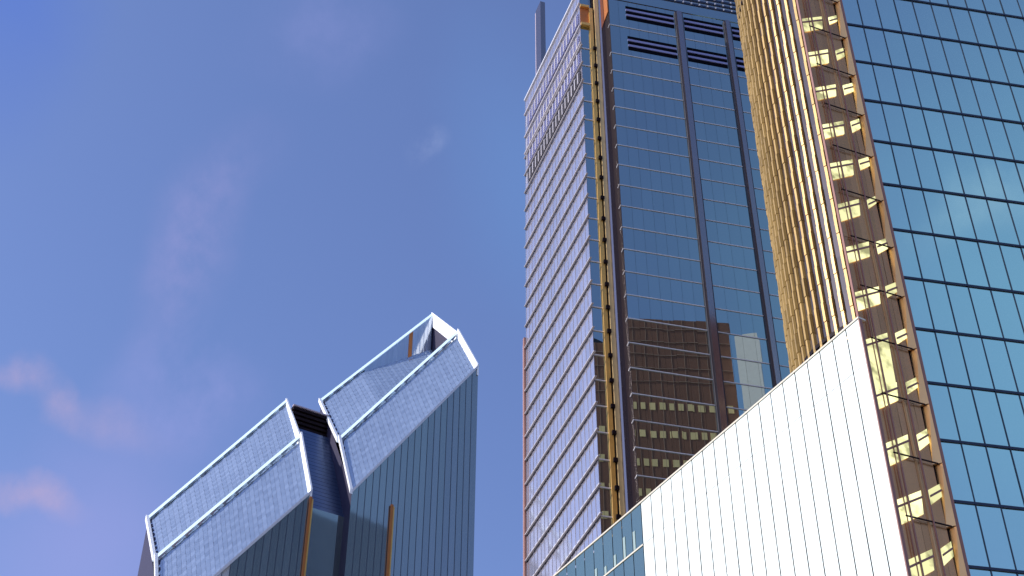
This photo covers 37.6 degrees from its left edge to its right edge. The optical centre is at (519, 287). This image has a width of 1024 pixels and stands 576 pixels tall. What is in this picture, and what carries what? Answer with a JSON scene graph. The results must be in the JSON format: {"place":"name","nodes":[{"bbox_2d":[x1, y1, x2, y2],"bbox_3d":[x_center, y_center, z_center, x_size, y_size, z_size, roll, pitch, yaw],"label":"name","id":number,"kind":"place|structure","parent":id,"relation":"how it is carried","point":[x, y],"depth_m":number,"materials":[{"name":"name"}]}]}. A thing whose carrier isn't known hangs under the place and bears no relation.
{"place":"outdoors","nodes":[
{"label":"outdoors","id":0,"kind":"place"},
{"bbox_2d":[0,0,570,575],"label":"sky","id":1,"kind":"structure","parent":0,"point":[214,214],"materials":[{"name":"blue"}]},
{"bbox_2d":[138,312,478,575],"bbox_3d":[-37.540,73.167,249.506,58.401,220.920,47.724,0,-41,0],"label":"slant roof tower","id":2,"kind":"structure","parent":0,"point":[369,469],"depth_m":276.40,"materials":[{"name":"glass"}]},
{"bbox_2d":[523,0,789,575],"bbox_3d":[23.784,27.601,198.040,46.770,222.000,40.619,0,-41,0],"label":"office tower","id":3,"kind":"structure","parent":0,"point":[655,353],"depth_m":205.75,"materials":[{"name":"glass"}]},
{"bbox_2d":[553,316,911,575],"bbox_3d":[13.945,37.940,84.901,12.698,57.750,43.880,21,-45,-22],"label":"block","id":4,"kind":"structure","parent":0,"point":[795,478],"depth_m":88.37,"materials":[{"name":"white metal"}]},
{"bbox_2d":[735,0,855,381],"bbox_3d":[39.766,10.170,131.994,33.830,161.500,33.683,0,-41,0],"label":"ribbed tower","id":5,"kind":"structure","parent":0,"point":[815,297],"depth_m":134.18,"materials":[{"name":"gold metal"}]},
{"bbox_2d":[796,0,1023,575],"bbox_3d":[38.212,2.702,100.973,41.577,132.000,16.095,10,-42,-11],"label":"glass tower","id":6,"kind":"structure","parent":0,"point":[919,104],"depth_m":93.71,"materials":[{"name":"blue glass"}]},
{"bbox_2d":[802,16,822,31],"bbox_3d":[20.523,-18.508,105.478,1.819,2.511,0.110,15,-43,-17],"label":"window","id":7,"kind":"structure","parent":6,"relation":"in","point":[817,21],"depth_m":105.49,"materials":[{"name":"yellow glass"}]},
{"bbox_2d":[808,49,828,66],"bbox_3d":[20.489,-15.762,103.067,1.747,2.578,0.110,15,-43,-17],"label":"window","id":8,"kind":"structure","parent":6,"relation":"in","point":[824,57],"depth_m":103.08,"materials":[{"name":"yellow glass"}]},
{"bbox_2d":[815,84,836,99],"bbox_3d":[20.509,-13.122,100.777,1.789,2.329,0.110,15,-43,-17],"label":"window","id":9,"kind":"structure","parent":6,"relation":"in","point":[831,89],"depth_m":100.76,"materials":[{"name":"yellow glass"}]},
{"bbox_2d":[828,15,837,24],"bbox_3d":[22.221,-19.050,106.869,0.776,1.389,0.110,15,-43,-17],"label":"window","id":10,"kind":"structure","parent":6,"relation":"in","point":[832,19],"depth_m":106.84,"materials":[{"name":"yellow glass"}]},
{"bbox_2d":[822,121,844,138],"bbox_3d":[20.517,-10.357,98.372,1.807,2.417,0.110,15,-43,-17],"label":"window","id":11,"kind":"structure","parent":6,"relation":"in","point":[839,126],"depth_m":98.37,"materials":[{"name":"yellow glass"}]},
{"bbox_2d":[835,48,844,59],"bbox_3d":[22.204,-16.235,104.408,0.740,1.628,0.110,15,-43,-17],"label":"window","id":12,"kind":"structure","parent":6,"relation":"in","point":[840,52],"depth_m":104.39,"materials":[{"name":"yellow glass"}]},
{"bbox_2d":[830,160,853,179],"bbox_3d":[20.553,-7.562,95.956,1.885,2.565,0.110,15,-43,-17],"label":"window","id":13,"kind":"structure","parent":6,"relation":"in","point":[847,165],"depth_m":95.96,"materials":[{"name":"yellow glass"}]},
{"bbox_2d":[843,83,853,94],"bbox_3d":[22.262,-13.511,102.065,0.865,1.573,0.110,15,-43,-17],"label":"window","id":14,"kind":"structure","parent":6,"relation":"in","point":[848,88],"depth_m":102.04,"materials":[{"name":"yellow glass"}]},
{"bbox_2d":[838,199,859,220],"bbox_3d":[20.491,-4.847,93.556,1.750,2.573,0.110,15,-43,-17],"label":"window","id":15,"kind":"structure","parent":6,"relation":"in","point":[855,208],"depth_m":93.55,"materials":[{"name":"yellow glass"}]},
{"bbox_2d":[850,119,860,132],"bbox_3d":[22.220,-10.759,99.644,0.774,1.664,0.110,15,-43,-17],"label":"window","id":16,"kind":"structure","parent":6,"relation":"in","point":[855,124],"depth_m":99.64,"materials":[{"name":"yellow glass"}]},
{"bbox_2d":[846,242,869,262],"bbox_3d":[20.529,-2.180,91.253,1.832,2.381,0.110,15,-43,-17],"label":"window","id":17,"kind":"structure","parent":6,"relation":"in","point":[864,251],"depth_m":91.25,"materials":[{"name":"yellow glass"}]},
{"bbox_2d":[858,157,869,169],"bbox_3d":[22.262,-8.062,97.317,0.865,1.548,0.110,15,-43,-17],"label":"window","id":18,"kind":"structure","parent":6,"relation":"in","point":[863,163],"depth_m":97.33,"materials":[{"name":"yellow glass"}]},
{"bbox_2d":[855,286,879,310],"bbox_3d":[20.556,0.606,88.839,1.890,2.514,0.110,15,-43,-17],"label":"window","id":19,"kind":"structure","parent":6,"relation":"in","point":[874,296],"depth_m":88.81,"materials":[{"name":"yellow glass"}]},
{"bbox_2d":[867,196,876,208],"bbox_3d":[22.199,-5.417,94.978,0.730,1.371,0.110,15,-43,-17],"label":"window","id":20,"kind":"structure","parent":6,"relation":"in","point":[870,202],"depth_m":94.92,"materials":[{"name":"yellow glass"}]},
{"bbox_2d":[866,333,895,394],"bbox_3d":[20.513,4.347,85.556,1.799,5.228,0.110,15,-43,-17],"label":"window","id":21,"kind":"structure","parent":6,"relation":"in","point":[884,348],"depth_m":85.66,"materials":[{"name":"yellow glass"}]},
{"bbox_2d":[876,238,887,253],"bbox_3d":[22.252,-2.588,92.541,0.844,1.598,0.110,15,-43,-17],"label":"window","id":22,"kind":"structure","parent":6,"relation":"in","point":[880,248],"depth_m":92.49,"materials":[{"name":"yellow glass"}]},
{"bbox_2d":[876,382,898,408],"bbox_3d":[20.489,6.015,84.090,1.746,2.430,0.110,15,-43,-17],"label":"window","id":23,"kind":"structure","parent":6,"relation":"in","point":[893,391],"depth_m":84.02,"materials":[{"name":"yellow glass"}]},
{"bbox_2d":[885,283,896,297],"bbox_3d":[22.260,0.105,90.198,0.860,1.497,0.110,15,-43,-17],"label":"window","id":24,"kind":"structure","parent":6,"relation":"in","point":[892,288],"depth_m":90.21,"materials":[{"name":"yellow glass"}]},
{"bbox_2d":[886,434,909,465],"bbox_3d":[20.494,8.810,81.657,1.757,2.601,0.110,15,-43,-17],"label":"window","id":25,"kind":"structure","parent":6,"relation":"in","point":[903,442],"depth_m":81.76,"materials":[{"name":"yellow glass"}]},
{"bbox_2d":[895,329,906,343],"bbox_3d":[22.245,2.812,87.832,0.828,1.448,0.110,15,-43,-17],"label":"window","id":26,"kind":"structure","parent":6,"relation":"in","point":[901,335],"depth_m":87.81,"materials":[{"name":"yellow glass"}]},
{"bbox_2d":[897,490,923,523],"bbox_3d":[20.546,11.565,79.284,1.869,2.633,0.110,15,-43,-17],"label":"window","id":27,"kind":"structure","parent":6,"relation":"in","point":[915,499],"depth_m":79.36,"materials":[{"name":"yellow glass"}]},
{"bbox_2d":[905,378,917,393],"bbox_3d":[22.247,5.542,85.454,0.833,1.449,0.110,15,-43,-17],"label":"window","id":28,"kind":"structure","parent":6,"relation":"in","point":[911,385],"depth_m":85.45,"materials":[{"name":"yellow glass"}]},
{"bbox_2d":[909,549,933,575],"bbox_3d":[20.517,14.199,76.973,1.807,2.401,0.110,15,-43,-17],"label":"window","id":29,"kind":"structure","parent":6,"relation":"in","point":[926,557],"depth_m":77.09,"materials":[{"name":"yellow glass"}]},
{"bbox_2d":[916,429,928,449],"bbox_3d":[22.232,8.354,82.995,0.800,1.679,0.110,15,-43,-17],"label":"window","id":30,"kind":"structure","parent":6,"relation":"in","point":[922,438],"depth_m":82.99,"materials":[{"name":"yellow glass"}]},
{"bbox_2d":[928,484,941,504],"bbox_3d":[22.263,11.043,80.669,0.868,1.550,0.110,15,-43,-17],"label":"window","id":31,"kind":"structure","parent":6,"relation":"in","point":[935,493],"depth_m":80.67,"materials":[{"name":"yellow glass"}]},
{"bbox_2d":[941,542,953,564],"bbox_3d":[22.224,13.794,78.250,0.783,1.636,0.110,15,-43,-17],"label":"window","id":32,"kind":"structure","parent":6,"relation":"in","point":[946,551],"depth_m":78.25,"materials":[{"name":"yellow glass"}]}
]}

